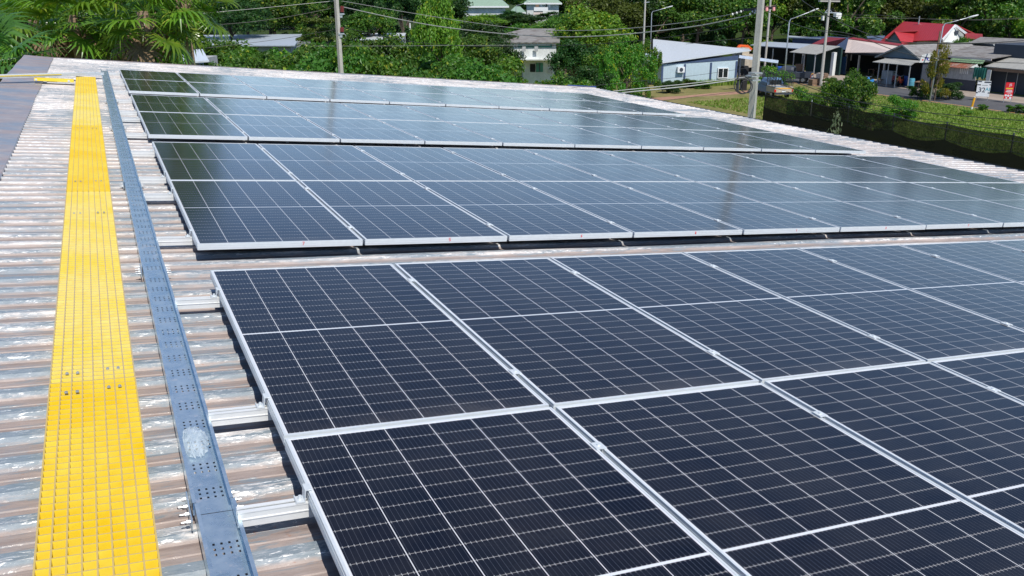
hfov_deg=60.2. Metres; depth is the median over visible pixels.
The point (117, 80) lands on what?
mounting rail
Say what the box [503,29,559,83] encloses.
white house
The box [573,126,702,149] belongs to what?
solar panel
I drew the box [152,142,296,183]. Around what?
solar panel
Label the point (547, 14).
forest tree
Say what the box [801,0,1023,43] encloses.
overhead wire
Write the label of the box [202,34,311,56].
long grey roof building
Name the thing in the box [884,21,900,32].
forest tree
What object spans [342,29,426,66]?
shrub
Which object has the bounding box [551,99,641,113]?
solar panel
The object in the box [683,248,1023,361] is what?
solar panel
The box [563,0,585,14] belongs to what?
broadleaf tree
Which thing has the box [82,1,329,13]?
overhead wire
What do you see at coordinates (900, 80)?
motorbike
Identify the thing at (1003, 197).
solar panel
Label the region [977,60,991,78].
shrub
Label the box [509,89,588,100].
solar panel
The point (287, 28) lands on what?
forest tree
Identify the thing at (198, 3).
broadleaf tree
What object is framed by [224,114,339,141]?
solar panel
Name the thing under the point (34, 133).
factory building
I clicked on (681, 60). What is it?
office building
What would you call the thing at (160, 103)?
solar panel
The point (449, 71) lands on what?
shrub
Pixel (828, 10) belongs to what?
utility pole
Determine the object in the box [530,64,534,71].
window
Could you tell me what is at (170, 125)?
solar panel
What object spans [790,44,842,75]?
awning shop
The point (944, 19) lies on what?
overhead wire
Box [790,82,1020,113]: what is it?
road line
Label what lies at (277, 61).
shrub
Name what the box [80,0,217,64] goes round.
fan palm
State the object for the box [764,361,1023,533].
solar panel
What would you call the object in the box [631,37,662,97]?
vine clad tree
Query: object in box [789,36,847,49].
navy wall shed
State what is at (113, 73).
mounting rail
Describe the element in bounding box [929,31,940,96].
wooden post
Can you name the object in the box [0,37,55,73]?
broadleaf tree
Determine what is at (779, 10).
forest tree
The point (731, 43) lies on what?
forest tree
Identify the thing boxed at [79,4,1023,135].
ground
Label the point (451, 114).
solar panel
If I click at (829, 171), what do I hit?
solar panel
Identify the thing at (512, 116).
solar panel
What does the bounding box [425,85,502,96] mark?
solar panel
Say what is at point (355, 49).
shrub
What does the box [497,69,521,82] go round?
shrub
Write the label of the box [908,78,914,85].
water drum
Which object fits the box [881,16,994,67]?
red roof house
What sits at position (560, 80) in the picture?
shrub
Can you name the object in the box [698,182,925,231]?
solar panel
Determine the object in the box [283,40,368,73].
shrub
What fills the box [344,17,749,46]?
overhead wire
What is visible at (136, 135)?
mounting rail
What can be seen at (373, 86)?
solar panel
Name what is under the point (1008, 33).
forest tree
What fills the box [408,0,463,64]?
broadleaf tree
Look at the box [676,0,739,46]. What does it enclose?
forest tree
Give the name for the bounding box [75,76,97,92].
walkway grating
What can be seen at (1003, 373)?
solar panel
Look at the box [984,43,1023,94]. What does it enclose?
dark house
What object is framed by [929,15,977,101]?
street lamp
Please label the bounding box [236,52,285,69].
shrub
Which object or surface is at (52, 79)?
walkway grating
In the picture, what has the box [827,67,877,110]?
shrub
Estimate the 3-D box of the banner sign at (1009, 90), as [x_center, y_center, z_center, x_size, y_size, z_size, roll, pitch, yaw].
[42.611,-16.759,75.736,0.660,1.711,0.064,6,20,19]
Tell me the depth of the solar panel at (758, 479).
3.27 m
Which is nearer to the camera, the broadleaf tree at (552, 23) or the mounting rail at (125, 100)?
the mounting rail at (125, 100)
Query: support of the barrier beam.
on the beam stand
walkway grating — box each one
[32,376,161,575]
[34,77,73,81]
[49,192,134,383]
[66,125,110,191]
[72,93,101,124]
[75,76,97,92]
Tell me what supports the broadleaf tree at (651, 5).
on the ground at (778, 37)
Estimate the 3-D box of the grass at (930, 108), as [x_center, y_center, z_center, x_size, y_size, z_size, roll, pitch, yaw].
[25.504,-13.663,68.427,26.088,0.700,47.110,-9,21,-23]
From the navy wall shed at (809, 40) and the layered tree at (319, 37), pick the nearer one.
the layered tree at (319, 37)
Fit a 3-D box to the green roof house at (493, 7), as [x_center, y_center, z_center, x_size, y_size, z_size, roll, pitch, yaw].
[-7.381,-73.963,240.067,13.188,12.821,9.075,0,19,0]
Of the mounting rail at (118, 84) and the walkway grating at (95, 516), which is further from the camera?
the mounting rail at (118, 84)
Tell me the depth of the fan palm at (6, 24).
26.12 m
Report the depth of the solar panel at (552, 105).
19.36 m
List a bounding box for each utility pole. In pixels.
[334,0,344,72]
[642,0,647,49]
[732,0,775,117]
[764,0,774,65]
[818,0,841,85]
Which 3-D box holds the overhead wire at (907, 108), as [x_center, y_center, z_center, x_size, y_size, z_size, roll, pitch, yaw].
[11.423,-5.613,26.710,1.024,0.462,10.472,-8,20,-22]
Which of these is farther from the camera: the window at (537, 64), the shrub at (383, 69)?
the window at (537, 64)
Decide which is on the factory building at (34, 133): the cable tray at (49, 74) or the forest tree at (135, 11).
the cable tray at (49, 74)
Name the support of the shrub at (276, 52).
on the ground at (778, 37)
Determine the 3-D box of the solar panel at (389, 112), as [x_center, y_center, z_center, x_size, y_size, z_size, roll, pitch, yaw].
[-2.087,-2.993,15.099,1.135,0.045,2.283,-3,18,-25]
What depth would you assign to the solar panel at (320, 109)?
14.51 m
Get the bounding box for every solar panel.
[119,69,185,81]
[124,79,198,95]
[131,94,221,113]
[138,111,246,139]
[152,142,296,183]
[169,180,362,249]
[177,72,245,84]
[187,82,265,98]
[205,97,300,116]
[210,264,548,445]
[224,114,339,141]
[231,75,300,86]
[248,85,328,100]
[258,144,412,181]
[275,100,374,118]
[284,78,356,89]
[285,407,739,575]
[299,180,506,244]
[303,117,423,143]
[304,87,388,103]
[332,80,405,91]
[341,103,444,121]
[355,146,514,181]
[359,90,444,105]
[377,119,501,145]
[381,83,456,94]
[394,258,758,409]
[402,105,508,123]
[410,92,498,108]
[415,181,632,240]
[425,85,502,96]
[443,148,607,181]
[447,122,573,146]
[461,95,548,110]
[462,108,568,125]
[468,87,546,98]
[507,97,596,112]
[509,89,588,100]
[512,124,640,148]
[516,110,621,126]
[519,181,741,237]
[524,149,694,181]
[550,252,925,383]
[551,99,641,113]
[553,92,629,102]
[555,383,1023,575]
[568,112,675,128]
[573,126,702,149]
[593,101,684,115]
[600,151,770,181]
[613,181,839,234]
[617,114,726,130]
[630,128,760,150]
[664,116,775,132]
[667,152,839,181]
[681,129,814,152]
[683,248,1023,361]
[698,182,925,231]
[731,131,865,153]
[731,153,903,181]
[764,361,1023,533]
[774,182,1002,228]
[790,154,965,182]
[799,244,1023,330]
[844,182,1023,226]
[849,156,1020,182]
[901,241,1023,283]
[909,182,1023,208]
[931,350,1023,402]
[972,183,1023,194]
[989,239,1023,250]
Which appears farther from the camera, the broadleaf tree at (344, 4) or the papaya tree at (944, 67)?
the broadleaf tree at (344, 4)
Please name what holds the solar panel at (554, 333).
attached to the mounting rail at (212, 301)
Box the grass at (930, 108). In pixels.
[661,78,1023,137]
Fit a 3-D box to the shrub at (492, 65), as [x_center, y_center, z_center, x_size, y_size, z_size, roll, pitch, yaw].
[-3.536,-13.549,61.510,6.140,5.589,6.137,6,20,19]
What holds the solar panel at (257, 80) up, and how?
attached to the mounting rail at (117, 80)
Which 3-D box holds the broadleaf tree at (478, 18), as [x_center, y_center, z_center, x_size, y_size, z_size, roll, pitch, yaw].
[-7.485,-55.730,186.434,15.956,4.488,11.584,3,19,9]
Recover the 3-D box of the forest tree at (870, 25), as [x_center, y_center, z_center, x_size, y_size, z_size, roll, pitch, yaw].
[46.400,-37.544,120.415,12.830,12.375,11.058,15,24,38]
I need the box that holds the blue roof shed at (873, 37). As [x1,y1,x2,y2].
[866,36,884,40]
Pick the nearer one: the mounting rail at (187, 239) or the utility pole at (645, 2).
the mounting rail at (187, 239)
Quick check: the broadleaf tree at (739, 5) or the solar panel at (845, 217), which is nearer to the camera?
the solar panel at (845, 217)
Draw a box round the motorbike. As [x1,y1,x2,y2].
[897,74,903,85]
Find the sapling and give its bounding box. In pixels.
[825,108,841,133]
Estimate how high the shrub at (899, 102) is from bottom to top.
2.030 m
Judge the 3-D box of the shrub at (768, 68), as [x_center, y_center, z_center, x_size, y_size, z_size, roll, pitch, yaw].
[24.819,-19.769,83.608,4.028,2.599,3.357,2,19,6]
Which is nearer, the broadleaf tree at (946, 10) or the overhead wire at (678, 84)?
the overhead wire at (678, 84)
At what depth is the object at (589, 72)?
68.26 m
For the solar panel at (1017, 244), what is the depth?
8.21 m
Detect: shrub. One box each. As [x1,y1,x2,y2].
[160,55,180,63]
[200,49,254,67]
[219,46,257,65]
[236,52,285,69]
[255,39,336,61]
[262,48,330,68]
[265,54,288,67]
[266,47,297,64]
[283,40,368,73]
[307,39,399,73]
[322,29,390,60]
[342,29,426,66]
[350,45,411,74]
[360,56,436,77]
[393,51,443,76]
[401,55,476,79]
[413,50,471,71]
[425,52,504,76]
[437,57,521,82]
[470,53,528,82]
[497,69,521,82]
[533,70,596,87]
[563,78,590,85]
[659,80,686,92]
[674,78,696,87]
[694,81,714,88]
[758,65,795,84]
[792,86,826,103]
[803,81,842,105]
[822,77,842,84]
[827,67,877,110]
[880,94,919,119]
[907,85,934,98]
[933,82,964,99]
[959,109,973,114]
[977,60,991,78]
[977,104,988,110]
[1006,104,1023,112]
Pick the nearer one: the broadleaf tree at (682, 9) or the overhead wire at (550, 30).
the overhead wire at (550, 30)
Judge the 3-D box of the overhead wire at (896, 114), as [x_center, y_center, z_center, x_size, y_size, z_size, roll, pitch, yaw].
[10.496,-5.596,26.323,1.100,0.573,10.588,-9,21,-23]
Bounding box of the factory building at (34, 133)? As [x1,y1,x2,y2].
[0,55,1023,575]
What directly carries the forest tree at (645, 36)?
on the ground at (778, 37)
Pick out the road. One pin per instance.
(993, 105)
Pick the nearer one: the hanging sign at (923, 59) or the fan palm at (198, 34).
the fan palm at (198, 34)
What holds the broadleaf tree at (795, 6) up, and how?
on the ground at (778, 37)
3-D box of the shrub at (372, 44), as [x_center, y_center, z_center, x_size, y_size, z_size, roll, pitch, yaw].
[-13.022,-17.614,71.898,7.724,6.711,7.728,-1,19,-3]
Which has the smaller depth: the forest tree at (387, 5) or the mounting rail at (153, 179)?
the mounting rail at (153, 179)
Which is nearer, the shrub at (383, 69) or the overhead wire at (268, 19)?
the overhead wire at (268, 19)
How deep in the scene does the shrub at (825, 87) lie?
61.29 m
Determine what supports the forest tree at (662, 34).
on the ground at (778, 37)
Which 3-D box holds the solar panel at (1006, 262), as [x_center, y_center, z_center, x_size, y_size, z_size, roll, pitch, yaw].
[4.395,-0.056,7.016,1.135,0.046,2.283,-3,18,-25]
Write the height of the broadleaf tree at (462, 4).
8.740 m
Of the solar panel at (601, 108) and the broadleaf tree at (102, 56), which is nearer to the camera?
the solar panel at (601, 108)
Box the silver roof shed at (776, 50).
[750,42,851,70]
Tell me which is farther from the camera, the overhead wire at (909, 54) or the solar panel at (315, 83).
the overhead wire at (909, 54)
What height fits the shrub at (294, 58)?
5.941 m
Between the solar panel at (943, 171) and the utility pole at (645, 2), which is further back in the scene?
the utility pole at (645, 2)
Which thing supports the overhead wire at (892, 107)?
attached to the utility pole at (759, 13)
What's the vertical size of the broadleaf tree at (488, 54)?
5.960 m
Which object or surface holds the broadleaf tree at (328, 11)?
on the ground at (778, 37)
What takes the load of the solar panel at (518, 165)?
attached to the mounting rail at (151, 153)
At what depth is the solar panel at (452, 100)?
18.39 m
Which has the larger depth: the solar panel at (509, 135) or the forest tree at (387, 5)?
the forest tree at (387, 5)
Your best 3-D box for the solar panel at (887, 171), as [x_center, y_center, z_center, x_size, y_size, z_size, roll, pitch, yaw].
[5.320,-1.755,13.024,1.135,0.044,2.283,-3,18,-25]
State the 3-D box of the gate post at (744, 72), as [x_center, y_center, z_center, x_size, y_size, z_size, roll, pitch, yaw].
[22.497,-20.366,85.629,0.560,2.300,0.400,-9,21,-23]
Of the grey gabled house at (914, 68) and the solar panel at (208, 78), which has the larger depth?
the grey gabled house at (914, 68)
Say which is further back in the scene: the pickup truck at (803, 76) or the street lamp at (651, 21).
the street lamp at (651, 21)
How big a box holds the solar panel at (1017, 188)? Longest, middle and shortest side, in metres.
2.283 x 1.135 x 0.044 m
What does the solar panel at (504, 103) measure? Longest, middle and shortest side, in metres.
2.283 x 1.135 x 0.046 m
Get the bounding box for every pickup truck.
[757,71,793,97]
[762,65,813,82]
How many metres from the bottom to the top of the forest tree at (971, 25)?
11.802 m
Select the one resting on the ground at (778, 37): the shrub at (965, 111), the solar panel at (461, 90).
the shrub at (965, 111)
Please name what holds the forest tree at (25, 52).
on the ground at (778, 37)
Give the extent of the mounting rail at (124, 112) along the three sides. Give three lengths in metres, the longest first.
11.852 x 0.140 x 0.075 m
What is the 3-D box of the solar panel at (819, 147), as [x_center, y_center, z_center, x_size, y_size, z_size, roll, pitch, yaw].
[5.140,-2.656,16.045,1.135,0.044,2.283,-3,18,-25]
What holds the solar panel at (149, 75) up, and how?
attached to the mounting rail at (117, 80)
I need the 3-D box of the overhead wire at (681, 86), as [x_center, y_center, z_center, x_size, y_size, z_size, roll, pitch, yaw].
[5.024,-6.550,28.964,8.290,0.322,0.130,-11,22,-30]
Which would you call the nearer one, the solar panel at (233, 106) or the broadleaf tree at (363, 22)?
the solar panel at (233, 106)
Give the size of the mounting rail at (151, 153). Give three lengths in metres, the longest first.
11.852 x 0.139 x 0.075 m
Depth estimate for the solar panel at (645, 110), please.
20.35 m
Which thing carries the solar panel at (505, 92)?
attached to the mounting rail at (117, 80)
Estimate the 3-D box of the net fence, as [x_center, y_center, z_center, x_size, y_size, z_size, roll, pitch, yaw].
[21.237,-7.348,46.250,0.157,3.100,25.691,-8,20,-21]
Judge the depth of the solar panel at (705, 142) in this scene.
14.83 m
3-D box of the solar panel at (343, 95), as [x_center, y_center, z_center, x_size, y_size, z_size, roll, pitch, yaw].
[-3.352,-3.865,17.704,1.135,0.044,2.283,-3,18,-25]
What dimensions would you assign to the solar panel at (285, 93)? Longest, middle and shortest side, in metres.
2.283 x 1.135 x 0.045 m
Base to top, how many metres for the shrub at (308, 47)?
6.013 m
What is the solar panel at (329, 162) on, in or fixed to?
attached to the mounting rail at (151, 153)
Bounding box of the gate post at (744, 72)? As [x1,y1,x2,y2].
[739,66,748,89]
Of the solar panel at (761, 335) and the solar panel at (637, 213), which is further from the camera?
the solar panel at (637, 213)
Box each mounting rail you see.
[108,70,472,88]
[110,78,404,90]
[111,80,640,104]
[113,90,678,116]
[116,96,626,116]
[119,107,763,129]
[121,114,791,135]
[126,129,853,154]
[131,146,916,160]
[139,171,998,182]
[144,187,992,200]
[156,214,976,245]
[175,250,1023,309]
[208,322,1012,425]
[236,386,1000,527]
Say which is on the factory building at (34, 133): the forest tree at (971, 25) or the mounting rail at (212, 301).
the mounting rail at (212, 301)
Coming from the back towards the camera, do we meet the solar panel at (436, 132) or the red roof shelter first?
the red roof shelter
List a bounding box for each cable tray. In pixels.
[0,72,103,77]
[100,68,257,575]
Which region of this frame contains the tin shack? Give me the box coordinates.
[938,37,1023,91]
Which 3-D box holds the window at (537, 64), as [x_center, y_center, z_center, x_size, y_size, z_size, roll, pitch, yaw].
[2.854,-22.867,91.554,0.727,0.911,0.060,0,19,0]
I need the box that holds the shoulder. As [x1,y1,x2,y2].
[762,66,1023,102]
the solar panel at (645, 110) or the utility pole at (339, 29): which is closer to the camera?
the solar panel at (645, 110)
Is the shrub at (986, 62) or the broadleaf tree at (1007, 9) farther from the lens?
the broadleaf tree at (1007, 9)
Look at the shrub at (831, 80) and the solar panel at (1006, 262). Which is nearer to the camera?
the solar panel at (1006, 262)
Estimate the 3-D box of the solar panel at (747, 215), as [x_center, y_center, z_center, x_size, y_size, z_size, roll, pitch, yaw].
[2.107,-0.859,9.091,1.135,0.046,2.284,-3,18,-25]
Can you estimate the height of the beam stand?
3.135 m
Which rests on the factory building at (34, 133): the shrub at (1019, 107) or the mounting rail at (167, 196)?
the mounting rail at (167, 196)
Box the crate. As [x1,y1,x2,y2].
[808,79,816,85]
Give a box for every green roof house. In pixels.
[464,0,508,15]
[511,6,525,13]
[524,0,561,22]
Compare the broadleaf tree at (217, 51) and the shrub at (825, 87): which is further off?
the broadleaf tree at (217, 51)
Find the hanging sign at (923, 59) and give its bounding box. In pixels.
[919,53,932,62]
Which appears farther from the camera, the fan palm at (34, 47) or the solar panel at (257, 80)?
the fan palm at (34, 47)
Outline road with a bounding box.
[737,71,1023,114]
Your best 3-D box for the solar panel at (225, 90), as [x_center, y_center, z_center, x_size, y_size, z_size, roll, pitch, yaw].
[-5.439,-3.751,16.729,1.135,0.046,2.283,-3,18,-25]
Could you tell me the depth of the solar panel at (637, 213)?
8.35 m
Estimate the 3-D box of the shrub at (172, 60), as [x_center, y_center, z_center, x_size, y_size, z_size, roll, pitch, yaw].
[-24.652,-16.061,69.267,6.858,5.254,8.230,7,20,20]
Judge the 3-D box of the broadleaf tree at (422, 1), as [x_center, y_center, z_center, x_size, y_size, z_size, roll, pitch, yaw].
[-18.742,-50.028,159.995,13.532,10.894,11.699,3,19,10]
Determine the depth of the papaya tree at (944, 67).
76.57 m
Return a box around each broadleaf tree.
[0,1,65,24]
[0,29,31,71]
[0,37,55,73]
[59,31,160,60]
[90,0,160,19]
[173,0,215,34]
[196,35,259,65]
[197,0,273,37]
[240,0,305,33]
[312,0,343,18]
[329,0,407,16]
[340,6,398,36]
[384,0,434,32]
[400,0,473,20]
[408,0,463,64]
[456,13,510,25]
[456,20,518,50]
[459,32,502,66]
[479,39,526,69]
[500,22,540,32]
[501,13,545,25]
[507,0,526,5]
[518,0,577,5]
[538,14,589,74]
[543,38,599,77]
[546,1,638,49]
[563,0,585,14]
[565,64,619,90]
[579,0,647,42]
[612,0,665,42]
[654,0,738,43]
[706,0,772,44]
[770,0,840,35]
[851,0,911,20]
[876,0,943,28]
[906,0,975,22]
[952,35,972,42]
[959,0,1023,26]
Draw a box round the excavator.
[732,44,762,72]
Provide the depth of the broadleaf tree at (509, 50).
82.07 m
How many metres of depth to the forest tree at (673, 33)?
132.67 m
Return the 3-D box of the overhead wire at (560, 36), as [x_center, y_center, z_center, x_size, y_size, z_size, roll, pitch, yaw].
[0.391,-11.452,38.161,21.690,1.163,1.363,15,24,37]
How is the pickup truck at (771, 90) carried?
on the ground at (778, 37)
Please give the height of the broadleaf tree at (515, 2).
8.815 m
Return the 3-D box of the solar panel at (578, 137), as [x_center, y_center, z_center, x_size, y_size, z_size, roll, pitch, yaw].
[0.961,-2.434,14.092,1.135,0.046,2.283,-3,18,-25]
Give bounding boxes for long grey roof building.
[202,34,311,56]
[345,33,405,44]
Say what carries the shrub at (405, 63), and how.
on the ground at (778, 37)
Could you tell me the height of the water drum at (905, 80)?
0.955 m
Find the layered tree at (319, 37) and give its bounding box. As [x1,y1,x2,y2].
[295,17,342,50]
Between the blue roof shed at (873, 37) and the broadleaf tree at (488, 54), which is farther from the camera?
the blue roof shed at (873, 37)
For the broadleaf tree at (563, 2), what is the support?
on the ground at (778, 37)
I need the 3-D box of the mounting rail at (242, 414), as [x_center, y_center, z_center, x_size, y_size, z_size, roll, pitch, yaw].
[4.126,0.233,6.100,11.852,0.140,0.075,-3,18,-25]
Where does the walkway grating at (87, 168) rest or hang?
on the factory building at (34, 133)
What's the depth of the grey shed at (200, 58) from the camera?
59.65 m
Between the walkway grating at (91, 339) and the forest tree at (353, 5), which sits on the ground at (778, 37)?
the forest tree at (353, 5)
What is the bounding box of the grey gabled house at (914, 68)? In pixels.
[874,42,993,88]
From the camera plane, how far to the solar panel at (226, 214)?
6.84 m
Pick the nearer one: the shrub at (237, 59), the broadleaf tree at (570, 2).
the shrub at (237, 59)
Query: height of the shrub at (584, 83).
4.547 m
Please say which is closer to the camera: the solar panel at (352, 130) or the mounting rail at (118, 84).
the solar panel at (352, 130)
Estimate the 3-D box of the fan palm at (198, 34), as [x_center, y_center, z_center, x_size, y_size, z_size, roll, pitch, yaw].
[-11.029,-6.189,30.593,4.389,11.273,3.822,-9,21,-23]
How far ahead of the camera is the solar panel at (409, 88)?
20.60 m
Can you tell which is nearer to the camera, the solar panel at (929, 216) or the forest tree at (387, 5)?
the solar panel at (929, 216)
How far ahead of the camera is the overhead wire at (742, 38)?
62.96 m
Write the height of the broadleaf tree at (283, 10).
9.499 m
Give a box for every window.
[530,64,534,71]
[536,63,542,71]
[717,68,728,77]
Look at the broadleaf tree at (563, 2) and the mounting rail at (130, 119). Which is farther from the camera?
the broadleaf tree at (563, 2)
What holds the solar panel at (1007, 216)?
attached to the mounting rail at (187, 239)
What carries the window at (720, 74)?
in the office building at (681, 60)
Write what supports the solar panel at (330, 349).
attached to the mounting rail at (242, 414)
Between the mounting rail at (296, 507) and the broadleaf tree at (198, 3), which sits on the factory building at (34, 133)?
the mounting rail at (296, 507)
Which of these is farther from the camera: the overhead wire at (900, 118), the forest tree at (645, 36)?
the forest tree at (645, 36)
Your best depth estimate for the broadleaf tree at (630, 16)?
116.03 m
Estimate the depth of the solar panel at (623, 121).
16.98 m
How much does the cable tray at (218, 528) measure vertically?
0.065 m
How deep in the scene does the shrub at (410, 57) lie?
60.81 m
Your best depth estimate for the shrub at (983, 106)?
71.14 m
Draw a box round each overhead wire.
[21,8,331,29]
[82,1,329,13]
[201,29,335,48]
[344,1,731,30]
[344,7,749,36]
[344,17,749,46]
[427,45,480,45]
[573,67,751,87]
[616,77,744,90]
[621,77,754,92]
[689,32,799,43]
[763,75,1023,132]
[763,84,1022,142]
[764,70,1023,120]
[766,80,1023,129]
[768,11,1023,43]
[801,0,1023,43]
[809,15,1023,19]
[812,30,1010,62]
[855,17,1023,19]
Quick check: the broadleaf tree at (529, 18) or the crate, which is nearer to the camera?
the crate
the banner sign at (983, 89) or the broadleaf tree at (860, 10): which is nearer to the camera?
the banner sign at (983, 89)
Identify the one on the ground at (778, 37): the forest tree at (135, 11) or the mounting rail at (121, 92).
the forest tree at (135, 11)
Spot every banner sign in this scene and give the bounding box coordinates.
[976,81,990,99]
[1003,82,1014,102]
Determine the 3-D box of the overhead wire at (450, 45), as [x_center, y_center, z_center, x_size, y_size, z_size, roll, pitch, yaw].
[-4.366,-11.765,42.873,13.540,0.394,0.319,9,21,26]
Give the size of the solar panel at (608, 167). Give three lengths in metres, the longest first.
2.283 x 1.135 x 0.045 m
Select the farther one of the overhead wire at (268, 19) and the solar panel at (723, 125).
the overhead wire at (268, 19)
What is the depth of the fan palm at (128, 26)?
29.42 m
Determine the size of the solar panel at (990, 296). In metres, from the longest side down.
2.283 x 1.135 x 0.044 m
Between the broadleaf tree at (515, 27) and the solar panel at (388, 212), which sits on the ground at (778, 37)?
the broadleaf tree at (515, 27)
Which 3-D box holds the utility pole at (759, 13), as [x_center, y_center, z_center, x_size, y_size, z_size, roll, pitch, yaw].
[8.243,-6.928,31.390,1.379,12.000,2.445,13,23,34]
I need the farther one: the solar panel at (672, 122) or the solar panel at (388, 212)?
the solar panel at (672, 122)
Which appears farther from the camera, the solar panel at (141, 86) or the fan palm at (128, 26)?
the fan palm at (128, 26)
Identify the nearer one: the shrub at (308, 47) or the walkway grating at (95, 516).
the walkway grating at (95, 516)
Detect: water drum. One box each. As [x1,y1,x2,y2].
[903,75,909,85]
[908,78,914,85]
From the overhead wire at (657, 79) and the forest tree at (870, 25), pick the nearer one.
the overhead wire at (657, 79)
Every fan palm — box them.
[0,0,72,81]
[0,0,73,64]
[6,0,136,59]
[72,5,169,62]
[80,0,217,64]
[136,0,243,64]
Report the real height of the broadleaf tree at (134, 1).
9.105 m
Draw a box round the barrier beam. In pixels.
[739,55,778,62]
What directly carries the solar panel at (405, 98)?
attached to the mounting rail at (118, 84)
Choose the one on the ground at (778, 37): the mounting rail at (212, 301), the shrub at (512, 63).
the shrub at (512, 63)
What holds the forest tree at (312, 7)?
on the ground at (778, 37)
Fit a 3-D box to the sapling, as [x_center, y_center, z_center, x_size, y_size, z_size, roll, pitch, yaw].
[11.799,-3.915,32.747,1.562,5.534,1.399,5,20,15]
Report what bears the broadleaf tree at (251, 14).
on the ground at (778, 37)
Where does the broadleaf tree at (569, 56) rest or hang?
on the ground at (778, 37)
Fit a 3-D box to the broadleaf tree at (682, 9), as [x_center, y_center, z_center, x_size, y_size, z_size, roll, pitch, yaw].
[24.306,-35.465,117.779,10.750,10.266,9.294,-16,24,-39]
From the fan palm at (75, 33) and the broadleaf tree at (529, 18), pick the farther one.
the broadleaf tree at (529, 18)
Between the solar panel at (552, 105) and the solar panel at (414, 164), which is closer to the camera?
the solar panel at (414, 164)
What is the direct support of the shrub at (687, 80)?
on the ground at (778, 37)
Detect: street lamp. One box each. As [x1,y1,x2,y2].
[650,6,671,48]
[784,8,818,70]
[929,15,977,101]
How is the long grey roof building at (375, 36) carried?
on the ground at (778, 37)
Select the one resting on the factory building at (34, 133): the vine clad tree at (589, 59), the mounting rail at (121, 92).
the mounting rail at (121, 92)
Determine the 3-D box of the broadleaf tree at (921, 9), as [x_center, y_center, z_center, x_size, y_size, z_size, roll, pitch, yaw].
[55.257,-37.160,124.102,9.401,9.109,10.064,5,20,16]
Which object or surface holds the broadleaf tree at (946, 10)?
on the ground at (778, 37)
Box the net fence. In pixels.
[762,92,1023,169]
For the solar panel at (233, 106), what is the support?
attached to the mounting rail at (125, 100)
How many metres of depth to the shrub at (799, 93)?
65.49 m
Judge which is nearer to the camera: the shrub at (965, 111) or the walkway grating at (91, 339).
the walkway grating at (91, 339)
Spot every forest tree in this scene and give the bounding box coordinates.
[16,17,66,57]
[97,0,196,60]
[272,0,330,36]
[284,14,324,29]
[291,0,342,45]
[331,0,378,36]
[374,0,421,43]
[495,10,536,30]
[503,0,526,10]
[526,11,561,26]
[559,4,569,14]
[623,3,700,51]
[629,17,666,50]
[647,17,712,48]
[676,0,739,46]
[705,11,754,47]
[743,0,805,51]
[781,0,876,38]
[801,0,905,38]
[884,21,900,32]
[925,0,1006,37]
[971,5,1009,30]
[982,2,1023,38]
[1008,12,1023,37]
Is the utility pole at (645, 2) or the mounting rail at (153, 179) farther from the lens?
the utility pole at (645, 2)
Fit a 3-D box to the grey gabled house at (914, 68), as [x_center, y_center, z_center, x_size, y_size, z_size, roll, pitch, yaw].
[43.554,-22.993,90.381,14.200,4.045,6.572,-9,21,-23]
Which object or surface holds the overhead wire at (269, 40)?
attached to the utility pole at (339, 29)
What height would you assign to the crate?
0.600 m
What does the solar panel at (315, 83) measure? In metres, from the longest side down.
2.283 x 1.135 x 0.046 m
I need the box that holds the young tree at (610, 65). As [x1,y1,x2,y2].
[598,52,625,91]
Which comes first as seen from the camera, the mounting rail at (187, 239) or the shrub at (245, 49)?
the mounting rail at (187, 239)
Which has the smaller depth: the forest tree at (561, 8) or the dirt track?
the dirt track
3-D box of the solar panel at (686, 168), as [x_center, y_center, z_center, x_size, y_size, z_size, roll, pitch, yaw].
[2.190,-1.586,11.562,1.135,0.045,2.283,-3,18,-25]
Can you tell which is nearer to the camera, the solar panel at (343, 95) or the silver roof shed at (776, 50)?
the solar panel at (343, 95)
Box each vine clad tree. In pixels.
[580,40,633,93]
[592,33,658,97]
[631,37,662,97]
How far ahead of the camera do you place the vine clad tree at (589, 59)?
74.54 m
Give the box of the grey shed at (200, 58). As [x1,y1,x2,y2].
[183,49,217,65]
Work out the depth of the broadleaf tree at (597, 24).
88.91 m
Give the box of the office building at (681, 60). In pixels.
[632,39,750,83]
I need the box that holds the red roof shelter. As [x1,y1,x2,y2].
[813,37,907,75]
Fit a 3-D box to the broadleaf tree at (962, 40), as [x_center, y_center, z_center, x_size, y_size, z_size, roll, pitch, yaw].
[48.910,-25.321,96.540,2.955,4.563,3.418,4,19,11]
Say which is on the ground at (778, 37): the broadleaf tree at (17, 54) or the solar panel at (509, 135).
the broadleaf tree at (17, 54)
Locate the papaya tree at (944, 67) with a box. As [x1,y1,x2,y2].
[920,44,951,100]
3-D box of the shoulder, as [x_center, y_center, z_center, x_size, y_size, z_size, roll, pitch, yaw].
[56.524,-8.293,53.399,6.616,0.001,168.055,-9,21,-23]
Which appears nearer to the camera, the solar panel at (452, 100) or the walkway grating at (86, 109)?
the walkway grating at (86, 109)
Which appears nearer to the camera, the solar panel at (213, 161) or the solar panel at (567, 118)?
the solar panel at (213, 161)
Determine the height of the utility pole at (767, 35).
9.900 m
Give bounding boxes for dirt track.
[652,90,763,99]
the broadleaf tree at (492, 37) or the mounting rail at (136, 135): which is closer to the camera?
the mounting rail at (136, 135)
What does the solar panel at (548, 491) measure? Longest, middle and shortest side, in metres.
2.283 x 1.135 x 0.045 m
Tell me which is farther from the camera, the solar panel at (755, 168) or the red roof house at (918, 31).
the red roof house at (918, 31)
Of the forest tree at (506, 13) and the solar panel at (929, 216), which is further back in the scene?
the forest tree at (506, 13)
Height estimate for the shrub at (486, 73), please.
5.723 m
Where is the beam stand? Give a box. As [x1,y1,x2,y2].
[737,58,740,90]

